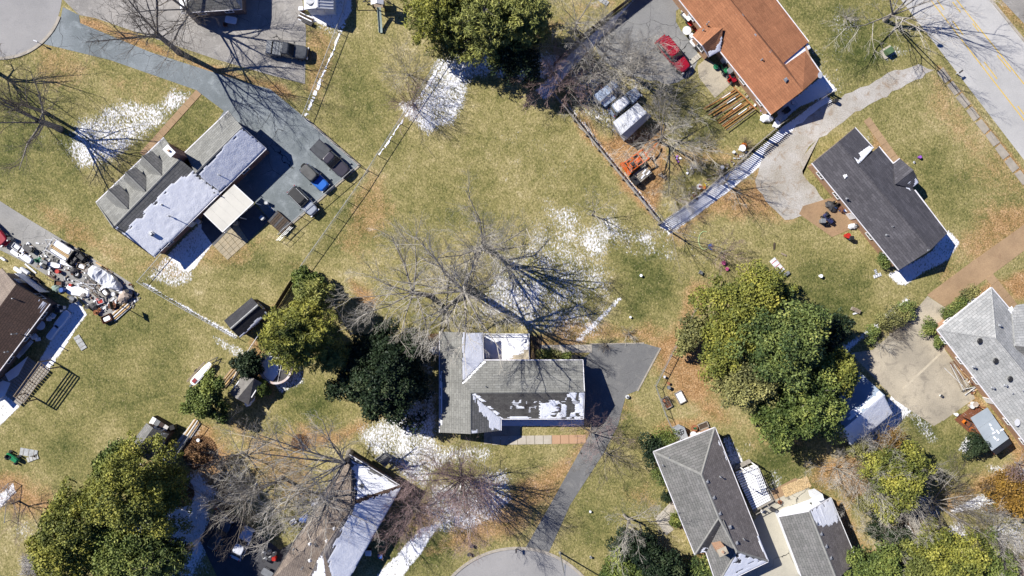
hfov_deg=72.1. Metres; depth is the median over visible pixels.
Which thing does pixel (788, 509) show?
door
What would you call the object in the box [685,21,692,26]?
open crate
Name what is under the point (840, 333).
cedar tree
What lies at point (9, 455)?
riding mower
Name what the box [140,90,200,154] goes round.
garden path
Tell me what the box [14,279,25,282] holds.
door
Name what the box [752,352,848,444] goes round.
cedar tree
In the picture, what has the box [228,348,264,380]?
evergreen shrub
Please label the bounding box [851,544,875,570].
evergreen tree
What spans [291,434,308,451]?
leaf heap
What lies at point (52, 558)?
cedar tree
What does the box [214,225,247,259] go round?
patio
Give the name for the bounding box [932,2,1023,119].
road line
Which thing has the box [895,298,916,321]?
evergreen shrub
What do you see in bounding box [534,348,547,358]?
evergreen shrub
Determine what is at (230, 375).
lumber stack
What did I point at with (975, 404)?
bucket
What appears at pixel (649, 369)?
driveway edging
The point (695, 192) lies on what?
bare shrub
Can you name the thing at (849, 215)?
door
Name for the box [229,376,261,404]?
shed
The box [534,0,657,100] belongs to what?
bare tree
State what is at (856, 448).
evergreen tree
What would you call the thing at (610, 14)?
board fence
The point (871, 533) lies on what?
evergreen shrub
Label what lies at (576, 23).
bare tree
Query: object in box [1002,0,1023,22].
sidewalk
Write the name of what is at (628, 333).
bare shrub
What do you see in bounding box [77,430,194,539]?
cedar tree
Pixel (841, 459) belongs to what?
bare tree
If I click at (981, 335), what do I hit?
house
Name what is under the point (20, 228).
driveway
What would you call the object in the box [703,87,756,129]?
lumber rack
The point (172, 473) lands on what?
cedar tree
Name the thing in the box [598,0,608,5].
lying panel
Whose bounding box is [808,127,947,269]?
house
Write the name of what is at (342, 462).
bare tree
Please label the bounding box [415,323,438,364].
bare tree
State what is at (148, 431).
shed
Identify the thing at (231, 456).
bare tree
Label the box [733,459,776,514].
deck
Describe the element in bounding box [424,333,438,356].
leaf heap
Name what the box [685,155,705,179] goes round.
bare shrub
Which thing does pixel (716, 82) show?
patio
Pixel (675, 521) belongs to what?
evergreen shrub
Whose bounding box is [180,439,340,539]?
bare tree
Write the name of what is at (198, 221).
wheeled bin
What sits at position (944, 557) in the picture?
evergreen tree
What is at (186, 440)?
wire fence
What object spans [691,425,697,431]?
flower pot
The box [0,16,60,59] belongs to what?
kerb
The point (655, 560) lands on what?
laurel tree
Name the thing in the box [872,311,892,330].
evergreen shrub
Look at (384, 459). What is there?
shed
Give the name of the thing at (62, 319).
snowy board
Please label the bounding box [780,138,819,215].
path
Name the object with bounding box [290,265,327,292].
evergreen shrub
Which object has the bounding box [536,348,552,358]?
evergreen shrub
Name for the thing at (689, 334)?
evergreen tree
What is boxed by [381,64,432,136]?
bare shrub
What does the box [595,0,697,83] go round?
driveway
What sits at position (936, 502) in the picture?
bare tree
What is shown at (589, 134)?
pole bundle
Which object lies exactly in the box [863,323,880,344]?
evergreen shrub
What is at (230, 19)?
garden table
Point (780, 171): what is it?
driveway
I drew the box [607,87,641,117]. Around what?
old van
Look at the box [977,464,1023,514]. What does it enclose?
evergreen shrub
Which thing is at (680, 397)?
raised bed
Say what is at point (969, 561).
evergreen tree
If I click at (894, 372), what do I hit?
driveway
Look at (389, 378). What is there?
magnolia tree
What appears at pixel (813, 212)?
patio
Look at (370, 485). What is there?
house
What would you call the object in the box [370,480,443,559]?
bare tree
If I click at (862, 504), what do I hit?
evergreen shrub
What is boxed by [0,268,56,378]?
house
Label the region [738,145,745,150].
bird bath
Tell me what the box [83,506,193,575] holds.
cedar tree
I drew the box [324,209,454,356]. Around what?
bare tree
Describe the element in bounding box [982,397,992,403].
door
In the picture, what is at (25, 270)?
gas tank
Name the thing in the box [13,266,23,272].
snowy board
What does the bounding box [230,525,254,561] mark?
parked car
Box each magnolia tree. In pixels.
[323,316,433,433]
[350,327,384,371]
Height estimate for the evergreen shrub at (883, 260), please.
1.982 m
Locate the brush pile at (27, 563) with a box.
[18,553,36,575]
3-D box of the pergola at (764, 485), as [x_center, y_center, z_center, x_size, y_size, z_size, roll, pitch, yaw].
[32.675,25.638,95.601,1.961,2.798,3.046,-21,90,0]
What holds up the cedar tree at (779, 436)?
on the ground
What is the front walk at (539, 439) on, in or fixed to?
on the ground
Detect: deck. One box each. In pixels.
[0,357,48,405]
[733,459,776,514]
[954,406,1011,454]
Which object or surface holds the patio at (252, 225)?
on the ground
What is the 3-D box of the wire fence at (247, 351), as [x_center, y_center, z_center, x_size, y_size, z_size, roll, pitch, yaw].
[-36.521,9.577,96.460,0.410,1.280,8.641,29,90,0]
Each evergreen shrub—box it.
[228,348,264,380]
[254,377,271,397]
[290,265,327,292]
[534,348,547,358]
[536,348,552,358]
[549,348,562,358]
[559,351,573,358]
[638,431,663,468]
[649,466,664,485]
[651,424,679,446]
[660,490,671,502]
[668,509,681,527]
[681,552,712,575]
[854,492,872,511]
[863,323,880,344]
[864,520,886,538]
[867,501,880,520]
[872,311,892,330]
[876,252,890,269]
[884,301,911,327]
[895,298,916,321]
[918,315,937,337]
[933,335,944,349]
[938,305,958,319]
[949,295,969,310]
[959,283,980,302]
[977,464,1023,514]
[1002,476,1023,519]
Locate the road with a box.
[901,0,1023,158]
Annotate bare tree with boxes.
[0,54,80,176]
[0,66,47,135]
[0,477,30,556]
[69,0,220,69]
[93,0,218,82]
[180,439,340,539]
[184,431,270,561]
[190,404,274,499]
[217,408,360,566]
[245,457,379,571]
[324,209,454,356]
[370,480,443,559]
[377,214,532,384]
[390,434,515,563]
[398,169,547,308]
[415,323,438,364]
[509,35,603,117]
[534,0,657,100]
[550,0,632,64]
[551,392,636,466]
[558,0,673,120]
[572,421,640,487]
[579,187,620,236]
[595,26,683,90]
[602,494,667,575]
[606,54,726,173]
[638,182,727,282]
[648,174,698,219]
[704,228,750,282]
[707,145,761,207]
[797,436,872,508]
[820,0,1009,63]
[823,401,959,541]
[848,493,954,572]
[880,450,1010,552]
[965,499,1023,575]
[1003,553,1023,575]
[1004,440,1023,481]
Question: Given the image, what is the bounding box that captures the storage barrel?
[59,288,66,291]
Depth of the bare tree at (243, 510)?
90.53 m
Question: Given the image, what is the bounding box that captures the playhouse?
[898,508,930,540]
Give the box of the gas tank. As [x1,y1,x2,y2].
[20,267,29,274]
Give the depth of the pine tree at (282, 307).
92.19 m
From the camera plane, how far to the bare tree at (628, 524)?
91.60 m
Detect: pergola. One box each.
[13,359,60,402]
[740,463,765,490]
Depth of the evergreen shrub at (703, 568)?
95.04 m
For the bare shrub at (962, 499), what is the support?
on the ground
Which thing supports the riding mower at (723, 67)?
on the patio at (716, 82)
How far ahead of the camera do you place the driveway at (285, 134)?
96.98 m
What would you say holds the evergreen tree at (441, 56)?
on the ground
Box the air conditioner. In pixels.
[672,424,687,440]
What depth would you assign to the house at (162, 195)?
92.78 m
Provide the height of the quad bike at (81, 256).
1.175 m
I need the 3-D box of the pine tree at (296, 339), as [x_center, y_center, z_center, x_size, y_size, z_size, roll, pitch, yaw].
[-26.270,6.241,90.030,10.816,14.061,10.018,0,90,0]
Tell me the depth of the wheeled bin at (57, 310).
95.93 m
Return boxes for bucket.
[970,402,978,406]
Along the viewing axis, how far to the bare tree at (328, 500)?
88.39 m
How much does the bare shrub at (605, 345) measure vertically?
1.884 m
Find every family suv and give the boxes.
[287,185,319,217]
[655,35,691,75]
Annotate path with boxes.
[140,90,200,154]
[655,501,675,525]
[655,520,673,534]
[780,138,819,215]
[864,117,898,162]
[986,273,1017,307]
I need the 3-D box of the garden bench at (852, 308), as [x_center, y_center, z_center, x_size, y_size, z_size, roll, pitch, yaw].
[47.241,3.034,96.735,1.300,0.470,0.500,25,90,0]
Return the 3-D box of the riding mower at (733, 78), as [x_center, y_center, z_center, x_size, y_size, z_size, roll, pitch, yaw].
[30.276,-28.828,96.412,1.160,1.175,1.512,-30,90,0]
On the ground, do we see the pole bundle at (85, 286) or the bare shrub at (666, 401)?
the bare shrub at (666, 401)
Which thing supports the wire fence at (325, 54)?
on the ground
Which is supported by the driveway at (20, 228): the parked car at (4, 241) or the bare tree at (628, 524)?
the parked car at (4, 241)
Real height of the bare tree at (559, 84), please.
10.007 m
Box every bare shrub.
[379,23,441,102]
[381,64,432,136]
[597,335,614,352]
[622,324,638,344]
[661,396,669,408]
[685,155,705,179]
[689,180,706,195]
[694,128,712,148]
[739,137,756,154]
[838,5,856,24]
[876,334,902,354]
[882,324,906,343]
[896,316,914,337]
[945,487,977,520]
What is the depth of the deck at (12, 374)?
96.63 m
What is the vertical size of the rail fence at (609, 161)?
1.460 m
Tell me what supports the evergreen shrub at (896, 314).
on the ground
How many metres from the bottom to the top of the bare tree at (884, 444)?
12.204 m
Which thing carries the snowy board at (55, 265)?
on the driveway at (20, 228)
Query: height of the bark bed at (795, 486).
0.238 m
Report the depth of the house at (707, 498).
93.34 m
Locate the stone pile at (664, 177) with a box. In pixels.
[658,172,666,179]
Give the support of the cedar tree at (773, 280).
on the ground
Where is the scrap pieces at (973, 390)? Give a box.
[955,361,976,394]
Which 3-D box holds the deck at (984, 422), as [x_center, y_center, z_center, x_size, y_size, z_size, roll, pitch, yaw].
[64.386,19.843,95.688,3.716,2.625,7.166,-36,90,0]
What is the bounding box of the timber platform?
[268,211,292,234]
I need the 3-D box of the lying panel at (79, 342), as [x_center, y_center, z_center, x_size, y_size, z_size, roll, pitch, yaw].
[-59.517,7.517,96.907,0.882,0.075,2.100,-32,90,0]
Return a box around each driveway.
[0,201,138,321]
[44,7,357,225]
[64,0,305,83]
[200,510,292,575]
[526,344,658,551]
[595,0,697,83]
[741,511,799,575]
[755,64,932,219]
[851,296,974,425]
[928,225,1023,305]
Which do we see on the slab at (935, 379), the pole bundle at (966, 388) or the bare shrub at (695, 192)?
the pole bundle at (966, 388)
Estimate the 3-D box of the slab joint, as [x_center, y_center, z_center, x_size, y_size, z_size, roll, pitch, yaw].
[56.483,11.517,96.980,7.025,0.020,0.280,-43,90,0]
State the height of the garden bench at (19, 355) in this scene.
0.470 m
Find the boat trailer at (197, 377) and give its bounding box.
[187,357,220,386]
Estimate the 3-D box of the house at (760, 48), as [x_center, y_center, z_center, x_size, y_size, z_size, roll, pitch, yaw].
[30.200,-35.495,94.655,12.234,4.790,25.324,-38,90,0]
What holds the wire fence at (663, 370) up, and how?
on the ground
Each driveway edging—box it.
[290,118,359,225]
[590,342,643,344]
[637,348,660,390]
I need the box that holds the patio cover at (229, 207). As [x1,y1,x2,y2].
[203,184,260,233]
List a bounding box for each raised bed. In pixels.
[661,396,672,409]
[674,390,686,403]
[697,421,708,430]
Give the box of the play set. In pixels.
[356,0,390,32]
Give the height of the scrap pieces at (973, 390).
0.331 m
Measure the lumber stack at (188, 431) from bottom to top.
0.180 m
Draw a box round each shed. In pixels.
[133,423,174,460]
[224,298,269,337]
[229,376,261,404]
[375,452,391,466]
[593,81,617,106]
[612,103,650,140]
[816,371,891,445]
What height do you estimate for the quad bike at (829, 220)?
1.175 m
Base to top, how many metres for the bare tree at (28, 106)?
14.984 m
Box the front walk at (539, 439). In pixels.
[492,435,585,444]
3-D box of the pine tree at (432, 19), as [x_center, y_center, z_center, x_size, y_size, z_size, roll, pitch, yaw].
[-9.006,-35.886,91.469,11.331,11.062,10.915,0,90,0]
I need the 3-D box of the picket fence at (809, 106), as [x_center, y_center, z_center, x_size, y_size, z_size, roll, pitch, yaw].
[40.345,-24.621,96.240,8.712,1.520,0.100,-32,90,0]
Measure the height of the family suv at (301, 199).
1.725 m
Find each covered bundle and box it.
[51,285,60,292]
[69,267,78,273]
[80,292,86,297]
[89,303,98,309]
[118,289,132,302]
[429,345,438,354]
[760,114,772,121]
[825,201,835,211]
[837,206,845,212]
[848,223,856,228]
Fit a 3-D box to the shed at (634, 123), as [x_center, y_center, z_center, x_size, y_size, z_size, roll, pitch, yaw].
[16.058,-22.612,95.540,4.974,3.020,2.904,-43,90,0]
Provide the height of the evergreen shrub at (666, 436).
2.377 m
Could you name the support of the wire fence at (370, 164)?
on the ground
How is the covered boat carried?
on the driveway at (20, 228)
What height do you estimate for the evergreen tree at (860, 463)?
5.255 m
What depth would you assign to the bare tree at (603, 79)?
90.66 m
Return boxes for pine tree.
[126,528,194,575]
[257,298,346,375]
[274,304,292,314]
[293,278,335,316]
[318,337,351,375]
[400,0,468,55]
[444,0,524,67]
[494,0,556,55]
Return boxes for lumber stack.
[111,303,130,320]
[170,431,186,452]
[184,418,200,438]
[223,368,236,386]
[297,12,313,25]
[950,359,966,379]
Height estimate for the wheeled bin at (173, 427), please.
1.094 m
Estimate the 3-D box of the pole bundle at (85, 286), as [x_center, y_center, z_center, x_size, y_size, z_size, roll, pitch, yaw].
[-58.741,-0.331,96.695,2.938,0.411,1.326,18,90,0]
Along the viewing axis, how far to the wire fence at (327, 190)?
95.73 m
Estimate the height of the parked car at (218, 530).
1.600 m
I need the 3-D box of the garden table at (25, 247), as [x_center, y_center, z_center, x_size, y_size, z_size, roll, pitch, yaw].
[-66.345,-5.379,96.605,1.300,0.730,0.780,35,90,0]
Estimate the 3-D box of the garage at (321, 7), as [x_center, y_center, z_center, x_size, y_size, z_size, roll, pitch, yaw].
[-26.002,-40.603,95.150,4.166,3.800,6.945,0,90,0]
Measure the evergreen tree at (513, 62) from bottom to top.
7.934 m
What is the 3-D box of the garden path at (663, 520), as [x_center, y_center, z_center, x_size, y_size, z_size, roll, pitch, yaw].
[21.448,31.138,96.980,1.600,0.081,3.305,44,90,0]
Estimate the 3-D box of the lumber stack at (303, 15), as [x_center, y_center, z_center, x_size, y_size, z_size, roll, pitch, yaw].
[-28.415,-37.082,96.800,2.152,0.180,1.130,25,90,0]
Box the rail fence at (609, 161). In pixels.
[550,88,660,223]
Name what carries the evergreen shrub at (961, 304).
on the ground
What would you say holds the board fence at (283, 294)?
on the ground
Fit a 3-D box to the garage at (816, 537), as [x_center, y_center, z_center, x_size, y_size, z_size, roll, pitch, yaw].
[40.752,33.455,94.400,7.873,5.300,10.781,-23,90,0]
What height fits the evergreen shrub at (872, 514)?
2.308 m
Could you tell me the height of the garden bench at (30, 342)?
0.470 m
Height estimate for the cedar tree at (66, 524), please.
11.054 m
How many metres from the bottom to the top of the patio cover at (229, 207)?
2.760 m
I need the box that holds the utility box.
[880,45,894,59]
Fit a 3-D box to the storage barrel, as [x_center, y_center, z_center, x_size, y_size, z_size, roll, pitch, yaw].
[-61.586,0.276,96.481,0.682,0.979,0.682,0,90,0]
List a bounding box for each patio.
[201,191,268,245]
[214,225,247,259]
[698,59,729,97]
[761,488,811,510]
[799,197,852,236]
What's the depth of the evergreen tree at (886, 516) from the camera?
92.83 m
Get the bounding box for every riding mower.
[4,450,21,464]
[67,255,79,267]
[718,63,727,75]
[726,72,737,84]
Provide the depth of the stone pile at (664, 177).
96.83 m
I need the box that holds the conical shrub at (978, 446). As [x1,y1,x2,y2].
[960,429,989,460]
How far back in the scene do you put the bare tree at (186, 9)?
88.68 m
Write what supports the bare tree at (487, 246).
on the ground
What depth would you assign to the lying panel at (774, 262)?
96.89 m
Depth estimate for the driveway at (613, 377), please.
96.98 m
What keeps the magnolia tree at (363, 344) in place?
on the ground
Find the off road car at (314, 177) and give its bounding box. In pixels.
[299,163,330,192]
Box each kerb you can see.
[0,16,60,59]
[451,547,583,575]
[990,0,1023,41]
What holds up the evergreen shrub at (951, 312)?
on the ground
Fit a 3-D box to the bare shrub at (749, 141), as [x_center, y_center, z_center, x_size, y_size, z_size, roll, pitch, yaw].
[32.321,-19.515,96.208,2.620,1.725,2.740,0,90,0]
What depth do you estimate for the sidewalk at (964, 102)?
96.94 m
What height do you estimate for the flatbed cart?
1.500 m
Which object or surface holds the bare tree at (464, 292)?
on the ground
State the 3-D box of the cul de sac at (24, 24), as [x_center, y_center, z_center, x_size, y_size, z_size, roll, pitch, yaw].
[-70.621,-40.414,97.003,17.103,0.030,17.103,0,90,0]
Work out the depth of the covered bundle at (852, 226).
96.56 m
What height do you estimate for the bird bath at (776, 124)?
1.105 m
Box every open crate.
[11,242,21,250]
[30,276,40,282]
[54,280,63,286]
[76,262,86,270]
[96,298,104,304]
[100,288,109,296]
[100,313,112,323]
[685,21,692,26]
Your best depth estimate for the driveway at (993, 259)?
96.98 m
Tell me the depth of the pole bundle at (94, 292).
96.61 m
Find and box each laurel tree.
[599,542,641,575]
[602,524,692,575]
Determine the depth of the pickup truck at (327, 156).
95.82 m
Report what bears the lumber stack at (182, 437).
on the ground
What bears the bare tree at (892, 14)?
on the ground
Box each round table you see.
[37,321,45,329]
[682,26,690,34]
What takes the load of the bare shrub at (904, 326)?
on the ground
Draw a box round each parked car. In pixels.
[0,228,9,247]
[206,516,233,550]
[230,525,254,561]
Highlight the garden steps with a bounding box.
[530,335,540,358]
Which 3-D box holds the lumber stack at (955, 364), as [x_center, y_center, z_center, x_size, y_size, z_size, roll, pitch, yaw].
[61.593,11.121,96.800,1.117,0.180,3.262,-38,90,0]
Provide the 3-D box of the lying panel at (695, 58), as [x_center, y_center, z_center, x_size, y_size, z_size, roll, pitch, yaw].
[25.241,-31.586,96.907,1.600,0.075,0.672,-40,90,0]
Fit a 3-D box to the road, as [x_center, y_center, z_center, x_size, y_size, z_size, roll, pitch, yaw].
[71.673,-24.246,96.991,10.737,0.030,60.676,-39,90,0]
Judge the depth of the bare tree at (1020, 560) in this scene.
92.03 m
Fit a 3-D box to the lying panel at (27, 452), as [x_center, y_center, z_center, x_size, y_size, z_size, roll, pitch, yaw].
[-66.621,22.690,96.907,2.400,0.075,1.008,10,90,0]
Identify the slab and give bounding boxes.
[484,426,519,443]
[900,378,940,424]
[915,357,974,420]
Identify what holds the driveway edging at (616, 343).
on the ground
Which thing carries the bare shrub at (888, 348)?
on the ground
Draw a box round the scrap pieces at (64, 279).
[20,242,135,314]
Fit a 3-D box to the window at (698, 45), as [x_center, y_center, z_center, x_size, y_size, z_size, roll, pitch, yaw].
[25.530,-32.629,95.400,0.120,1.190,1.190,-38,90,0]
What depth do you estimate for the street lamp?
92.83 m
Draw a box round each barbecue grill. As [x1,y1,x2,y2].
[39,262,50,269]
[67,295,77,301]
[767,507,776,512]
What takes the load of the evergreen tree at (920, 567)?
on the ground
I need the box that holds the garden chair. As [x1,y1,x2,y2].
[30,333,39,339]
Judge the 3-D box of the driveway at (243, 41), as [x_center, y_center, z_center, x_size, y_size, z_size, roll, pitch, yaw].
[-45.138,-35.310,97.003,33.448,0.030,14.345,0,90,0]
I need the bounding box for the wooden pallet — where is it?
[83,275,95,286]
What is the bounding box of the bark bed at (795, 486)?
[781,476,811,496]
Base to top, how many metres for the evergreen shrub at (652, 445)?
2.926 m
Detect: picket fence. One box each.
[657,122,783,224]
[781,90,835,123]
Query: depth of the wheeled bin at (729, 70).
95.83 m
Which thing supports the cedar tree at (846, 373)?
on the ground
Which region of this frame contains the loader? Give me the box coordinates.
[620,144,656,175]
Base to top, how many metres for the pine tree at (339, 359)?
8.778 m
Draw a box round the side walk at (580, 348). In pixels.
[539,345,591,352]
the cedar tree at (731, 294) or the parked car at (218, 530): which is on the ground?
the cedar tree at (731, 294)
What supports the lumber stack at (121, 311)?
on the driveway at (20, 228)
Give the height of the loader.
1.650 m
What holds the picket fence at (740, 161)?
on the ground
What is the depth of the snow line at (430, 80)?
96.95 m
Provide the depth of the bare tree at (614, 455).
94.61 m
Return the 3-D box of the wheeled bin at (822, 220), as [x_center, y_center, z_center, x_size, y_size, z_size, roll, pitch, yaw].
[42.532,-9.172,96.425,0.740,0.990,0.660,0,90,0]
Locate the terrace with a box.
[483,333,529,358]
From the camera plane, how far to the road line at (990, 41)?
96.97 m
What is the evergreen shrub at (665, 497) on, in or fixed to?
on the ground
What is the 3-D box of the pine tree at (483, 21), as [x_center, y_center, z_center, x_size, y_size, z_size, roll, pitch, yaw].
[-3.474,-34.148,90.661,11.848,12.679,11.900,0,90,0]
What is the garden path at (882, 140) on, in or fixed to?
on the ground
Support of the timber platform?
on the driveway at (285, 134)
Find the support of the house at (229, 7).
on the ground
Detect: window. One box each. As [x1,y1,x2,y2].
[34,293,46,298]
[696,43,702,52]
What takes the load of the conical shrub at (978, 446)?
on the ground
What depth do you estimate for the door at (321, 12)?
95.84 m
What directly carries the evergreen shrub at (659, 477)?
on the ground
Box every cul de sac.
[0,0,61,56]
[455,550,579,575]
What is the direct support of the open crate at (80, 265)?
on the driveway at (20, 228)
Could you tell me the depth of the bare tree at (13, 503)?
94.35 m
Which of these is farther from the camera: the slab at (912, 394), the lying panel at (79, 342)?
the slab at (912, 394)
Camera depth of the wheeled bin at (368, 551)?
95.72 m
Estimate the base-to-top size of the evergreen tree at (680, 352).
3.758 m
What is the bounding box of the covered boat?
[88,265,122,289]
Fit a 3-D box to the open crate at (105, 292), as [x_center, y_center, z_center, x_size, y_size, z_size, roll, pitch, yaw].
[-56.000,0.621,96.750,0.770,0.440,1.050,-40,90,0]
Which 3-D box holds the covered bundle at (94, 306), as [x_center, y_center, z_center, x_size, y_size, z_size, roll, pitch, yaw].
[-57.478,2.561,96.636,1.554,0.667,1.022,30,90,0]
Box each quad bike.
[72,247,89,263]
[820,211,834,225]
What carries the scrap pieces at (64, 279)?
on the driveway at (20, 228)
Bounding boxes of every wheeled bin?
[55,308,62,312]
[169,424,177,430]
[195,218,202,223]
[365,548,371,555]
[727,67,733,74]
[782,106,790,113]
[819,218,825,222]
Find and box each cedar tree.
[24,516,99,575]
[38,474,122,566]
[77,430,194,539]
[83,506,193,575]
[91,437,143,477]
[137,462,193,516]
[687,270,782,348]
[697,320,759,381]
[704,342,783,414]
[713,285,834,406]
[734,259,798,313]
[749,397,806,455]
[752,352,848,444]
[802,303,854,354]
[812,346,861,398]
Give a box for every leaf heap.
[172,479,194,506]
[182,434,216,469]
[217,489,237,509]
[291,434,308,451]
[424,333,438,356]
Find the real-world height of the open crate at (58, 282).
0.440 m
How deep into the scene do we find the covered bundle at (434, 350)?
96.30 m
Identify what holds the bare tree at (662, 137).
on the ground
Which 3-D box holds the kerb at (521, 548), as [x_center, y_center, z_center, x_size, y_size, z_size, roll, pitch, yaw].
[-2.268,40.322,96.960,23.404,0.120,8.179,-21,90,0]
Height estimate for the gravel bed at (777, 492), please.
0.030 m
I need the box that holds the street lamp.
[559,551,565,575]
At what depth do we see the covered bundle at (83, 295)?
96.59 m
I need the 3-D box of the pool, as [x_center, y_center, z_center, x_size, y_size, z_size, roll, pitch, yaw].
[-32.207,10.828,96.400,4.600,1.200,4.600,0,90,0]
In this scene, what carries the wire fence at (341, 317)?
on the ground
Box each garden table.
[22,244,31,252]
[225,16,236,24]
[261,567,272,575]
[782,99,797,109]
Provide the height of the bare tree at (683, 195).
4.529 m
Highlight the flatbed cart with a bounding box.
[629,165,651,186]
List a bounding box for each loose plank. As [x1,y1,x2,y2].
[60,315,72,329]
[99,297,114,313]
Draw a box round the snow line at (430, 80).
[378,62,442,154]
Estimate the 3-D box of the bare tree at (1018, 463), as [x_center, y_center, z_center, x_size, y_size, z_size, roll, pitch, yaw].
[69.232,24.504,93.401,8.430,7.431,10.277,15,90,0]
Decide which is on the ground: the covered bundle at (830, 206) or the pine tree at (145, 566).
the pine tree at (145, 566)
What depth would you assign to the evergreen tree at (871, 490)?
93.58 m
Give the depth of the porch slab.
96.99 m
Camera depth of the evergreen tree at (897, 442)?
92.88 m
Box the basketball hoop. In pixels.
[109,301,122,309]
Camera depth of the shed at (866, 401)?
92.69 m
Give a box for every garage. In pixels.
[304,0,335,15]
[775,489,855,575]
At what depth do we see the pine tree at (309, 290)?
90.59 m
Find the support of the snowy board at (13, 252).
on the driveway at (20, 228)
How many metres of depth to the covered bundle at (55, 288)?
96.49 m
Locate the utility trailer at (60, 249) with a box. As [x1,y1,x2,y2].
[45,238,73,262]
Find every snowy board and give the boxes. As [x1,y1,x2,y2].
[10,249,19,257]
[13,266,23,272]
[18,252,33,263]
[46,325,59,339]
[48,262,61,268]
[53,309,70,328]
[60,259,77,266]
[66,286,89,296]
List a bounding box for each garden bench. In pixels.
[16,344,27,357]
[20,340,34,354]
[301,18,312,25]
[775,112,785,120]
[850,307,860,313]
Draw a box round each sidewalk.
[937,68,1023,184]
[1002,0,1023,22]
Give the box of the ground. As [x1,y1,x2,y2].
[0,0,1023,575]
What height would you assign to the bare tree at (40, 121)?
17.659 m
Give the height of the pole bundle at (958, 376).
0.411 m
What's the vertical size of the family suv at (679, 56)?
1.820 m
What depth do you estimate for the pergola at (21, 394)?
94.38 m
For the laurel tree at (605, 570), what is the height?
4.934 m
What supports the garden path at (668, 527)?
on the ground
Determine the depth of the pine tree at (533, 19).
87.12 m
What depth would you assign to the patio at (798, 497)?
96.98 m
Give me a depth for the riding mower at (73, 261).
96.29 m
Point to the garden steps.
(532, 336)
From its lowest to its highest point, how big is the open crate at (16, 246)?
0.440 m
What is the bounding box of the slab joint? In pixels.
[903,353,940,388]
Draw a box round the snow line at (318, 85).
[304,23,345,115]
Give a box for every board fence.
[265,269,312,320]
[554,0,630,64]
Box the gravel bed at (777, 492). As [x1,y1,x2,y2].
[760,478,804,503]
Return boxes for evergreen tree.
[178,368,230,424]
[430,32,471,64]
[486,39,542,90]
[672,340,698,357]
[674,310,714,351]
[843,437,868,458]
[844,538,904,575]
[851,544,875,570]
[854,456,885,481]
[857,439,938,513]
[860,481,889,502]
[871,494,902,525]
[874,425,906,451]
[874,524,922,565]
[882,535,940,575]
[907,513,1002,575]
[915,529,952,563]
[969,526,1022,575]
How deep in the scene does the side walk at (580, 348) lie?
96.94 m
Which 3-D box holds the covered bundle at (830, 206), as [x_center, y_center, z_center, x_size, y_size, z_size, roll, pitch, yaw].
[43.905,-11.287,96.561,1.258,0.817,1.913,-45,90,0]
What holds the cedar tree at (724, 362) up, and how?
on the ground
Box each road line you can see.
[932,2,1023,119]
[956,0,1023,83]
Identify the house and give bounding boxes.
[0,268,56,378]
[96,111,269,257]
[179,0,246,16]
[272,454,401,575]
[439,331,584,433]
[653,427,768,575]
[673,0,822,114]
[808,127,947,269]
[935,287,1023,449]
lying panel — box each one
[19,448,37,457]
[26,454,38,461]
[74,335,86,350]
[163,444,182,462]
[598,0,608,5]
[689,54,700,63]
[769,257,784,271]
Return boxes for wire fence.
[0,481,13,522]
[137,253,236,338]
[168,423,199,466]
[179,479,233,522]
[230,333,259,385]
[278,118,359,234]
[300,52,442,265]
[302,0,346,117]
[333,303,351,334]
[655,308,696,431]
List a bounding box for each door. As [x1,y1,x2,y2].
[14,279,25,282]
[15,273,48,291]
[316,9,326,15]
[783,506,794,512]
[846,213,855,219]
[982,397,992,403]
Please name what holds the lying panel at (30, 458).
on the ground
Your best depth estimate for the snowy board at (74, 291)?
96.67 m
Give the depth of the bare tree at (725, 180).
92.17 m
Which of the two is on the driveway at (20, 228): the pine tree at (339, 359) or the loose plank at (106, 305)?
the loose plank at (106, 305)
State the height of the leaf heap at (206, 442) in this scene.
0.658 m
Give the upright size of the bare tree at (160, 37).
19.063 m
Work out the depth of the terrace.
96.60 m
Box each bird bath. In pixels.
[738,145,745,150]
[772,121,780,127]
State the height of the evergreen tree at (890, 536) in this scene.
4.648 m
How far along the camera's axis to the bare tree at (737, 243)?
94.64 m
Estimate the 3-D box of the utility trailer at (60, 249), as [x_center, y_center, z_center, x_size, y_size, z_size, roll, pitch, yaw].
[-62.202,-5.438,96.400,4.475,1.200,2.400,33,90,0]
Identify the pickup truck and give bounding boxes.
[265,40,309,60]
[309,139,351,178]
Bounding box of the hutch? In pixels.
[149,415,171,430]
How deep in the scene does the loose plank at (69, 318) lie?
96.89 m
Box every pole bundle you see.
[75,279,96,292]
[81,283,101,297]
[578,123,600,145]
[950,362,967,389]
[962,382,975,395]
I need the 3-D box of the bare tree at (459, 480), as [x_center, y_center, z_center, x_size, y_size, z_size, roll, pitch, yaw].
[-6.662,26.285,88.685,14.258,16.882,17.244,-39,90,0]
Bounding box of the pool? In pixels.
[260,353,293,383]
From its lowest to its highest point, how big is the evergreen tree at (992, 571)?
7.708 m
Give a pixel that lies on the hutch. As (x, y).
(159, 421)

